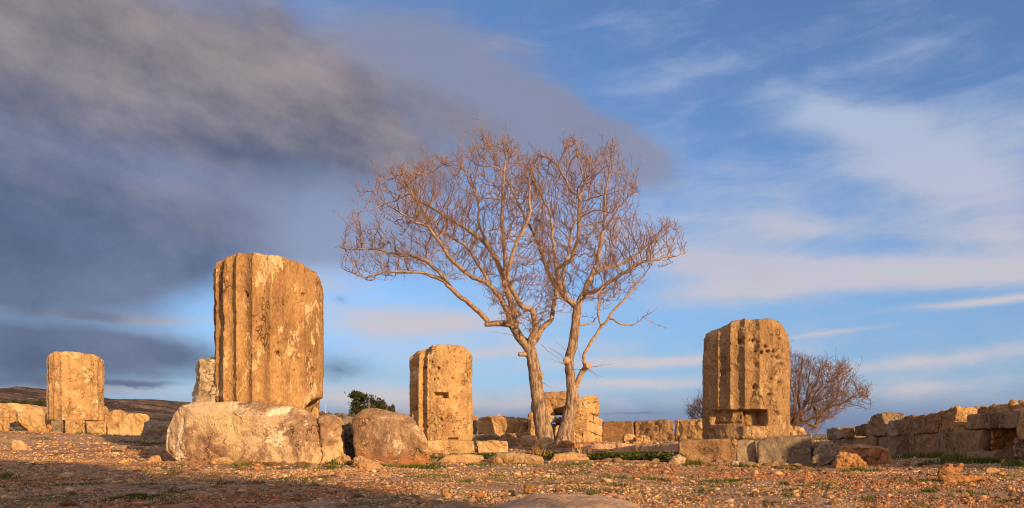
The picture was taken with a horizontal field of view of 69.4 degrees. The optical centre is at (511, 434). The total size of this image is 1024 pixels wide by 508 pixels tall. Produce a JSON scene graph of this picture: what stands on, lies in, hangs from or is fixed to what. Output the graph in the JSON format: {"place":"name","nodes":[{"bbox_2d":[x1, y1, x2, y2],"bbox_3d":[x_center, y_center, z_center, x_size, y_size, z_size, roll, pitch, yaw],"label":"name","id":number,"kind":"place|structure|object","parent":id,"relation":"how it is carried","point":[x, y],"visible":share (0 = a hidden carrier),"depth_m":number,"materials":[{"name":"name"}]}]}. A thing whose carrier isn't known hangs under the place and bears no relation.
{"place":"outdoors","nodes":[
{"label":"outdoors","id":0,"kind":"place"},
{"bbox_2d":[0,386,190,427],"bbox_3d":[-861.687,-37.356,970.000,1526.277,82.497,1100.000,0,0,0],"label":"hills","id":1,"kind":"structure","parent":0,"point":[159,410],"depth_m":1035.53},
{"bbox_2d":[0,427,1023,507],"bbox_3d":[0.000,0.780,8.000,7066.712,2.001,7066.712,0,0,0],"label":"ground","id":2,"kind":"structure","parent":0,"point":[28,439],"depth_m":5.99,"materials":[{"name":"brown gravel"}]},
{"bbox_2d":[0,413,3,430],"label":"stone block","id":3,"kind":"structure","parent":2,"relation":"on","point":[1,422],"depth_m":16.81,"materials":[{"name":"stone"}]},
{"bbox_2d":[1,413,9,430],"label":"stone block","id":4,"kind":"structure","parent":2,"relation":"on","point":[6,416],"depth_m":17.80,"materials":[{"name":"stone"}]},
{"bbox_2d":[0,407,16,422],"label":"stone block","id":5,"kind":"structure","parent":2,"relation":"on","point":[13,417],"depth_m":19.20,"materials":[{"name":"stone"}]},
{"bbox_2d":[10,440,27,449],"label":"stone","id":6,"kind":"object","parent":2,"relation":"on","point":[18,445],"visible":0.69,"depth_m":13.00,"materials":[{"name":"stone"}]},
{"bbox_2d":[0,403,46,422],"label":"stone block","id":7,"kind":"structure","parent":2,"relation":"on","point":[17,407],"depth_m":25.00,"materials":[{"name":"stone"}]},
{"bbox_2d":[16,411,50,431],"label":"stone block","id":8,"kind":"structure","parent":2,"relation":"on","point":[32,421],"depth_m":20.00,"materials":[{"name":"stone"}]},
{"bbox_2d":[51,420,62,432],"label":"base block","id":9,"kind":"structure","parent":2,"relation":"on","point":[57,425],"depth_m":19.21,"materials":[{"name":"grey stone"}]},
{"bbox_2d":[63,420,85,432],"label":"base block","id":10,"kind":"structure","parent":2,"relation":"on","point":[74,426],"depth_m":19.21,"materials":[{"name":"stone"}]},
{"bbox_2d":[46,351,104,420],"bbox_3d":[-11.799,-1.279,20.002,1.369,1.826,1.366,0,0,0],"label":"column drum","id":11,"kind":"object","parent":10,"relation":"on","point":[75,389],"depth_m":19.46,"materials":[{"name":"stone"}]},
{"bbox_2d":[86,421,106,434],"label":"base block","id":12,"kind":"structure","parent":2,"relation":"on","point":[98,427],"depth_m":19.20,"materials":[{"name":"stone"}]},
{"bbox_2d":[106,421,131,435],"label":"base block","id":13,"kind":"structure","parent":2,"relation":"on","point":[118,428],"depth_m":19.19,"materials":[{"name":"stone"}]},
{"bbox_2d":[110,410,149,434],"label":"stone block","id":14,"kind":"structure","parent":2,"relation":"on","point":[135,421],"depth_m":20.80,"materials":[{"name":"stone"}]},
{"bbox_2d":[147,455,162,461],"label":"flat stone","id":15,"kind":"object","parent":2,"relation":"on","point":[156,458],"visible":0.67,"depth_m":10.39,"materials":[{"name":"stone"}]},
{"bbox_2d":[140,420,170,443],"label":"stone block","id":16,"kind":"structure","parent":2,"relation":"on","point":[154,431],"depth_m":16.50,"materials":[{"name":"grey stone"}]},
{"bbox_2d":[209,457,234,463],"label":"flat stone","id":17,"kind":"object","parent":2,"relation":"on","point":[227,460],"visible":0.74,"depth_m":9.50,"materials":[{"name":"stone"}]},
{"bbox_2d":[166,401,321,463],"bbox_3d":[-3.945,0.046,10.760,2.830,0.996,2.112,0,0,0],"label":"podium rock","id":18,"kind":"object","parent":2,"relation":"on","point":[255,431],"visible":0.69,"depth_m":9.84,"materials":[{"name":"stone"}]},
{"bbox_2d":[192,357,216,401],"bbox_3d":[-4.394,-0.594,10.647,0.413,1.028,0.566,0,0,-22],"label":"stone fragment","id":19,"kind":"object","parent":18,"relation":"on","point":[205,387],"visible":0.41,"depth_m":10.47,"materials":[{"name":"stone"}]},
{"bbox_2d":[213,252,323,412],"bbox_3d":[-3.570,-1.429,10.903,1.553,2.216,1.550,0,0,0],"label":"column drum","id":20,"kind":"object","parent":18,"relation":"on","point":[268,310],"depth_m":10.28,"materials":[{"name":"stone"}]},
{"bbox_2d":[311,407,318,417],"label":"stone","id":21,"kind":"object","parent":18,"relation":"on","point":[315,411],"visible":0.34,"depth_m":10.60,"materials":[{"name":"stone"}]},
{"bbox_2d":[317,414,345,462],"bbox_3d":[-2.552,0.108,10.410,0.422,0.795,1.277,0,0,-13],"label":"podium rock","id":22,"kind":"object","parent":2,"relation":"on","point":[331,436],"visible":0.77,"depth_m":9.88,"materials":[{"name":"stone"}]},
{"bbox_2d":[319,411,355,417],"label":"stone wall","id":23,"kind":"structure","parent":2,"relation":"on","point":[336,414],"depth_m":27.01,"materials":[{"name":"brown stone"}]},
{"bbox_2d":[334,454,352,464],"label":"stone","id":24,"kind":"object","parent":2,"relation":"on","point":[342,458],"visible":0.68,"depth_m":9.30,"materials":[{"name":"stone"}]},
{"bbox_2d":[344,421,354,459],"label":"stone","id":25,"kind":"object","parent":2,"relation":"on","point":[348,438],"visible":0.19,"depth_m":10.90,"materials":[{"name":"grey stone"}]},
{"bbox_2d":[352,455,367,464],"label":"stone","id":26,"kind":"object","parent":2,"relation":"on","point":[358,459],"visible":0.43,"depth_m":9.07,"materials":[{"name":"stone"}]},
{"bbox_2d":[355,460,382,468],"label":"flat stone","id":27,"kind":"object","parent":2,"relation":"on","point":[370,464],"visible":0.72,"depth_m":7.90,"materials":[{"name":"stone"}]},
{"bbox_2d":[344,390,393,414],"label":"evergreen tree","id":28,"kind":"object","parent":2,"relation":"on","point":[355,405],"visible":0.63,"depth_m":41.56,"materials":[{"name":"green plant"}]},
{"bbox_2d":[352,408,429,465],"bbox_3d":[-1.724,0.082,10.151,0.961,0.869,1.792,0,0,-15],"label":"boulder","id":29,"kind":"object","parent":2,"relation":"on","point":[382,435],"visible":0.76,"depth_m":9.54,"materials":[{"name":"stone"}]},
{"bbox_2d":[441,487,451,496],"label":"stone","id":30,"kind":"object","parent":2,"relation":"on","point":[445,492],"visible":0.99,"depth_m":4.70,"materials":[{"name":"stone"}]},
{"bbox_2d":[332,107,562,439],"bbox_3d":[-1.625,-3.887,17.531,5.682,8.462,4.773,0,0,0],"label":"bare tree","id":31,"kind":"object","parent":2,"relation":"on","point":[542,424],"visible":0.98,"depth_m":17.36,"materials":[{"name":"brown plant"}]},
{"bbox_2d":[427,440,474,453],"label":"base block","id":32,"kind":"structure","parent":2,"relation":"on","point":[450,446],"depth_m":14.99,"materials":[{"name":"stone"}]},
{"bbox_2d":[409,344,472,440],"bbox_3d":[-1.503,-0.853,15.701,1.357,1.999,1.360,0,0,0],"label":"column drum","id":33,"kind":"object","parent":32,"relation":"on","point":[440,397],"depth_m":15.16,"materials":[{"name":"stone"}]},
{"bbox_2d":[438,454,484,462],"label":"flat stone","id":34,"kind":"object","parent":2,"relation":"on","point":[470,458],"visible":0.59,"depth_m":10.89,"materials":[{"name":"stone"}]},
{"bbox_2d":[472,434,499,443],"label":"flat stone","id":35,"kind":"object","parent":2,"relation":"on","point":[482,437],"visible":0.42,"depth_m":17.41,"materials":[{"name":"grey stone"}]},
{"bbox_2d":[476,440,507,452],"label":"base block","id":36,"kind":"structure","parent":2,"relation":"on","point":[492,446],"depth_m":15.11,"materials":[{"name":"stone"}]},
{"bbox_2d":[476,416,517,436],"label":"stone block","id":37,"kind":"structure","parent":2,"relation":"on","point":[499,426],"depth_m":19.20,"materials":[{"name":"stone"}]},
{"bbox_2d":[501,432,530,437],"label":"flat stone","id":38,"kind":"object","parent":2,"relation":"on","point":[514,435],"visible":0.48,"depth_m":17.99,"materials":[{"name":"stone"}]},
{"bbox_2d":[499,437,533,446],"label":"flat stone","id":39,"kind":"object","parent":2,"relation":"on","point":[518,442],"visible":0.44,"depth_m":16.70,"materials":[{"name":"brown stone"}]},
{"bbox_2d":[490,452,543,464],"bbox_3d":[0.077,0.375,10.797,1.169,0.214,0.737,0,0,28],"label":"flat stone","id":40,"kind":"object","parent":2,"relation":"on","point":[512,457],"visible":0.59,"depth_m":10.45,"materials":[{"name":"stone"}]},
{"bbox_2d":[516,420,527,432],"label":"stone block","id":41,"kind":"structure","parent":2,"relation":"on","point":[521,426],"depth_m":18.90,"materials":[{"name":"stone"}]},
{"bbox_2d":[521,435,536,442],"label":"flat stone","id":42,"kind":"object","parent":2,"relation":"on","point":[532,438],"visible":0.48,"depth_m":17.32,"materials":[{"name":"stone"}]},
{"bbox_2d":[523,483,534,493],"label":"stone","id":43,"kind":"object","parent":2,"relation":"on","point":[528,488],"visible":0.99,"depth_m":5.10,"materials":[{"name":"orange stone"}]},
{"bbox_2d":[527,419,534,434],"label":"stone block","id":44,"kind":"structure","parent":2,"relation":"on","point":[531,427],"depth_m":18.79,"materials":[{"name":"stone"}]},
{"bbox_2d":[534,437,554,446],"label":"stone","id":45,"kind":"object","parent":2,"relation":"on","point":[539,442],"visible":0.62,"depth_m":16.50,"materials":[{"name":"stone"}]},
{"bbox_2d":[541,443,556,448],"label":"stone","id":46,"kind":"object","parent":2,"relation":"on","point":[549,445],"visible":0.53,"depth_m":16.11,"materials":[{"name":"stone"}]},
{"bbox_2d":[489,493,640,507],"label":"bedrock","id":47,"kind":"structure","parent":2,"relation":"on","point":[575,500],"depth_m":3.82,"materials":[{"name":"beige stone"}]},
{"bbox_2d":[556,440,576,447],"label":"stone","id":48,"kind":"object","parent":2,"relation":"on","point":[566,444],"visible":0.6,"depth_m":16.30,"materials":[{"name":"stone"}]},
{"bbox_2d":[550,452,588,460],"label":"flat stone","id":49,"kind":"object","parent":2,"relation":"on","point":[570,456],"visible":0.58,"depth_m":11.01,"materials":[{"name":"stone"}]},
{"bbox_2d":[456,450,690,461],"bbox_3d":[1.002,0.357,12.646,4.512,0.207,3.066,0,0,24],"label":"leafy ground cover","id":50,"kind":"object","parent":2,"relation":"on","point":[662,456],"visible":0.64,"depth_m":11.30,"materials":[{"name":"green plant"}]},
{"bbox_2d":[573,427,582,441],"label":"tower block","id":51,"kind":"structure","parent":2,"relation":"on","point":[577,432],"depth_m":18.32,"materials":[{"name":"stone"}]},
{"bbox_2d":[582,430,590,441],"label":"tower block","id":52,"kind":"structure","parent":2,"relation":"on","point":[586,435],"depth_m":18.62,"materials":[{"name":"stone"}]},
{"bbox_2d":[574,419,586,430],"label":"tower block","id":53,"kind":"structure","parent":52,"relation":"on","point":[580,423],"depth_m":18.55,"materials":[{"name":"brown stone"}]},
{"bbox_2d":[575,405,588,419],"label":"tower block","id":54,"kind":"structure","parent":53,"relation":"on","point":[582,412],"depth_m":18.54,"materials":[{"name":"stone"}]},
{"bbox_2d":[576,441,597,445],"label":"stone","id":55,"kind":"object","parent":2,"relation":"on","point":[583,443],"visible":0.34,"depth_m":16.74,"materials":[{"name":"stone"}]},
{"bbox_2d":[591,433,599,441],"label":"tower block","id":56,"kind":"structure","parent":2,"relation":"on","point":[594,438],"depth_m":19.38,"materials":[{"name":"stone"}]},
{"bbox_2d":[587,420,594,432],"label":"tower block","id":57,"kind":"structure","parent":56,"relation":"on","point":[590,427],"depth_m":19.01,"materials":[{"name":"stone"}]},
{"bbox_2d":[514,129,686,444],"bbox_3d":[2.078,-3.766,17.518,4.196,8.177,4.374,0,0,0],"label":"bare tree","id":58,"kind":"object","parent":2,"relation":"on","point":[565,430],"visible":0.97,"depth_m":17.22,"materials":[{"name":"brown plant"}]},
{"bbox_2d":[583,442,631,449],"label":"flat stone","id":59,"kind":"object","parent":2,"relation":"on","point":[609,445],"visible":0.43,"depth_m":15.90,"materials":[{"name":"beige stone"}]},
{"bbox_2d":[523,438,692,463],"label":"dry grass","id":60,"kind":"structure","parent":2,"relation":"on","point":[534,452],"depth_m":12.28,"materials":[{"name":"plant"}]},
{"bbox_2d":[602,421,633,441],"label":"upright slab","id":61,"kind":"structure","parent":2,"relation":"on","point":[613,431],"depth_m":19.67,"materials":[{"name":"brown stone"}]},
{"bbox_2d":[622,434,634,441],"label":"stone","id":62,"kind":"object","parent":2,"relation":"on","point":[625,437],"visible":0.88,"depth_m":17.61,"materials":[{"name":"stone"}]},
{"bbox_2d":[634,435,651,443],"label":"stone","id":63,"kind":"object","parent":2,"relation":"on","point":[641,439],"visible":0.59,"depth_m":17.31,"materials":[{"name":"stone"}]},
{"bbox_2d":[613,442,678,452],"bbox_3d":[2.730,0.336,15.091,0.368,0.367,2.092,0,0,-37],"label":"kerb stone","id":64,"kind":"object","parent":2,"relation":"on","point":[672,447],"visible":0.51,"depth_m":14.80,"materials":[{"name":"grey stone"}]},
{"bbox_2d":[633,419,674,441],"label":"upright slab","id":65,"kind":"structure","parent":2,"relation":"on","point":[658,430],"depth_m":19.04,"materials":[{"name":"brown stone"}]},
{"bbox_2d":[668,454,685,465],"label":"stone","id":66,"kind":"object","parent":2,"relation":"on","point":[678,459],"visible":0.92,"depth_m":9.60,"materials":[{"name":"stone"}]},
{"bbox_2d":[674,418,702,441],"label":"upright slab","id":67,"kind":"structure","parent":2,"relation":"on","point":[688,429],"depth_m":18.58,"materials":[{"name":"stone"}]},
{"bbox_2d":[682,387,702,418],"bbox_3d":[6.071,-0.815,24.114,1.366,1.859,1.977,0,0,0],"label":"bare bush","id":68,"kind":"object","parent":2,"relation":"on","point":[698,407],"visible":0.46,"depth_m":23.74,"materials":[{"name":"brown plant"}]},
{"bbox_2d":[678,438,736,460],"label":"base block","id":69,"kind":"structure","parent":2,"relation":"on","point":[698,449],"depth_m":11.31,"materials":[{"name":"brown stone"}]},
{"bbox_2d":[735,439,756,462],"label":"base block","id":70,"kind":"structure","parent":2,"relation":"on","point":[746,450],"depth_m":11.25,"materials":[{"name":"grey stone"}]},
{"bbox_2d":[757,435,811,464],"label":"base block","id":71,"kind":"structure","parent":2,"relation":"on","point":[791,449],"depth_m":10.99,"materials":[{"name":"grey stone"}]},
{"bbox_2d":[702,318,790,439],"bbox_3d":[3.827,-0.867,12.091,1.388,1.908,1.414,0,0,0],"label":"column drum","id":72,"kind":"object","parent":71,"relation":"on","point":[746,369],"depth_m":11.56,"materials":[{"name":"brown stone"}]},
{"bbox_2d":[790,425,806,434],"bbox_3d":[4.588,0.030,12.055,0.562,0.388,0.441,0,0,0],"label":"stone fragment","id":73,"kind":"object","parent":71,"relation":"on","point":[795,430],"visible":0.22,"depth_m":11.89,"materials":[{"name":"stone"}]},
{"bbox_2d":[810,441,838,466],"bbox_3d":[4.558,0.313,10.759,0.527,0.416,0.370,0,0,0],"label":"stone","id":74,"kind":"object","parent":2,"relation":"on","point":[825,453],"visible":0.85,"depth_m":10.61,"materials":[{"name":"grey stone"}]},
{"bbox_2d":[789,346,875,435],"bbox_3d":[8.898,-1.353,21.069,3.555,2.932,2.703,0,0,0],"label":"bare bush","id":75,"kind":"object","parent":2,"relation":"on","point":[814,399],"visible":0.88,"depth_m":20.79,"materials":[{"name":"brown plant"}]},
{"bbox_2d":[825,439,841,446],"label":"wall block","id":76,"kind":"structure","parent":2,"relation":"on","point":[837,442],"depth_m":16.17,"materials":[{"name":"stone"}]},
{"bbox_2d":[827,427,865,439],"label":"wall block","id":77,"kind":"structure","parent":76,"relation":"on","point":[834,433],"depth_m":16.19,"materials":[{"name":"grey stone"}]},
{"bbox_2d":[832,452,866,467],"bbox_3d":[4.581,0.399,10.050,0.423,0.324,0.451,0,0,17],"label":"stone","id":78,"kind":"object","parent":2,"relation":"on","point":[844,459],"visible":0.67,"depth_m":9.91,"materials":[{"name":"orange stone"}]},
{"bbox_2d":[841,436,879,445],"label":"wall block","id":79,"kind":"structure","parent":2,"relation":"on","point":[871,440],"depth_m":15.05,"materials":[{"name":"stone"}]},
{"bbox_2d":[843,426,854,438],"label":"wall block","id":80,"kind":"structure","parent":79,"relation":"on","point":[848,432],"depth_m":15.30,"materials":[{"name":"stone"}]},
{"bbox_2d":[854,423,867,436],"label":"wall block","id":81,"kind":"structure","parent":79,"relation":"on","point":[860,430],"depth_m":15.09,"materials":[{"name":"stone"}]},
{"bbox_2d":[866,412,904,436],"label":"wall block","id":82,"kind":"structure","parent":79,"relation":"on","point":[878,422],"depth_m":14.26,"materials":[{"name":"stone"}]},
{"bbox_2d":[838,443,892,464],"bbox_3d":[5.134,0.345,10.774,0.727,0.418,0.711,0,0,24],"label":"stone block","id":83,"kind":"object","parent":2,"relation":"on","point":[873,455],"depth_m":10.47,"materials":[{"name":"brown stone"}]},
{"bbox_2d":[878,433,914,454],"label":"wall block","id":84,"kind":"structure","parent":2,"relation":"on","point":[899,445],"depth_m":13.56,"materials":[{"name":"stone"}]},
{"bbox_2d":[885,419,901,435],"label":"wall block","id":85,"kind":"structure","parent":84,"relation":"on","point":[892,427],"depth_m":13.76,"materials":[{"name":"grey stone"}]},
{"bbox_2d":[900,415,919,434],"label":"wall block","id":86,"kind":"structure","parent":84,"relation":"on","point":[906,426],"depth_m":13.28,"materials":[{"name":"brown stone"}]},
{"bbox_2d":[915,433,939,453],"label":"wall block","id":87,"kind":"structure","parent":2,"relation":"on","point":[927,443],"depth_m":12.66,"materials":[{"name":"brown stone"}]},
{"bbox_2d":[911,414,926,434],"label":"wall block","id":88,"kind":"structure","parent":87,"relation":"on","point":[918,424],"depth_m":12.90,"materials":[{"name":"stone"}]},
{"bbox_2d":[925,412,939,433],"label":"wall block","id":89,"kind":"structure","parent":87,"relation":"on","point":[932,426],"depth_m":12.48,"materials":[{"name":"stone"}]},
{"bbox_2d":[937,463,963,475],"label":"stone","id":90,"kind":"object","parent":2,"relation":"on","point":[950,468],"visible":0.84,"depth_m":6.60,"materials":[{"name":"beige stone"}]},
{"bbox_2d":[938,473,984,482],"bbox_3d":[3.679,0.361,6.053,0.426,0.083,0.125,0,0,0],"label":"flat stone","id":91,"kind":"object","parent":2,"relation":"on","point":[967,478],"visible":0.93,"depth_m":6.00,"materials":[{"name":"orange stone"}]},
{"bbox_2d":[938,429,1018,456],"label":"wall block","id":92,"kind":"structure","parent":2,"relation":"on","point":[961,442],"depth_m":11.61,"materials":[{"name":"stone"}]},
{"bbox_2d":[939,405,977,431],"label":"wall block","id":93,"kind":"structure","parent":92,"relation":"on","point":[953,419],"depth_m":11.87,"materials":[{"name":"stone"}]},
{"bbox_2d":[966,411,1019,429],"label":"wall block","id":94,"kind":"structure","parent":92,"relation":"on","point":[1002,420],"depth_m":10.88,"materials":[{"name":"stone"}]},
{"bbox_2d":[977,406,986,413],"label":"stone","id":95,"kind":"object","parent":94,"relation":"on","point":[981,409],"visible":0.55,"depth_m":11.90,"materials":[{"name":"brown stone"}]},
{"bbox_2d":[985,399,1023,412],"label":"wall block","id":96,"kind":"structure","parent":94,"relation":"on","point":[1011,405],"depth_m":11.56,"materials":[{"name":"stone"}]},
{"bbox_2d":[985,467,999,472],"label":"stone","id":97,"kind":"object","parent":2,"relation":"on","point":[991,469],"visible":0.76,"depth_m":7.60,"materials":[{"name":"stone"}]},
{"bbox_2d":[965,449,1023,459],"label":"wall block","id":98,"kind":"structure","parent":2,"relation":"on","point":[1007,454],"depth_m":10.68,"materials":[{"name":"stone"}]},
{"bbox_2d":[990,429,1017,450],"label":"wall block","id":99,"kind":"structure","parent":2,"relation":"on","point":[1002,439],"depth_m":11.02,"materials":[{"name":"orange stone"}]},
{"bbox_2d":[1013,437,1023,458],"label":"wall block","id":100,"kind":"structure","parent":2,"relation":"on","point":[1018,447],"depth_m":10.29,"materials":[{"name":"stone"}]},
{"bbox_2d":[1016,409,1023,440],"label":"wall block","id":101,"kind":"structure","parent":100,"relation":"on","point":[1020,429],"depth_m":10.00,"materials":[{"name":"stone"}]},
{"bbox_3d":[1.072,-0.123,19.405,0.257,0.344,0.428,0,0,0],"label":"tower block","id":102,"kind":"object","parent":2,"relation":"on","visible":0},
{"bbox_2d":[548,414,556,423],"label":"tower block","id":103,"kind":"structure","parent":102,"relation":"on","point":[552,418],"depth_m":19.11,"materials":[{"name":"stone"}]},
{"bbox_2d":[546,399,554,415],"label":"tower block","id":104,"kind":"structure","parent":103,"relation":"on","point":[550,410],"depth_m":19.50,"materials":[{"name":"stone"}]},
{"bbox_3d":[1.338,-0.250,19.644,0.375,0.164,0.539,0,0,0],"label":"tower block","id":105,"kind":"object","parent":2,"relation":"on","visible":0},
{"bbox_2d":[555,417,561,423],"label":"tower block","id":106,"kind":"structure","parent":105,"relation":"on","point":[558,421],"depth_m":19.29,"materials":[{"name":"stone"}]},
{"bbox_2d":[544,391,578,415],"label":"tower block","id":107,"kind":"structure","parent":106,"relation":"on","point":[557,400],"depth_m":19.98,"materials":[{"name":"brown stone"}]},
{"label":"tower block","id":108,"kind":"object","parent":2,"relation":"on","visible":0},
{"bbox_2d":[593,423,602,435],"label":"tower block","id":109,"kind":"structure","parent":108,"relation":"on","point":[598,430],"depth_m":19.54,"materials":[{"name":"stone"}]},
{"bbox_2d":[593,416,598,424],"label":"tower block","id":110,"kind":"structure","parent":109,"relation":"on","point":[596,419],"depth_m":19.45,"materials":[{"name":"stone"}]},
{"bbox_2d":[588,402,595,415],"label":"tower block","id":111,"kind":"structure","parent":110,"relation":"on","point":[591,409],"depth_m":19.01,"materials":[{"name":"stone"}]},
{"bbox_2d":[578,396,597,402],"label":"tower block","id":112,"kind":"structure","parent":111,"relation":"on","point":[589,399],"depth_m":19.10,"materials":[{"name":"stone"}]},
{"bbox_2d":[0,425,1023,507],"bbox_3d":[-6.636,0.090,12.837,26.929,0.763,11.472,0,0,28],"label":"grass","id":113,"kind":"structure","parent":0,"point":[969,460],"depth_m":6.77,"materials":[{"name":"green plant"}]},
{"bbox_2d":[0,0,1023,433],"label":"sky","id":114,"kind":"structure","parent":0,"point":[848,175],"materials":[{"name":"blue"}]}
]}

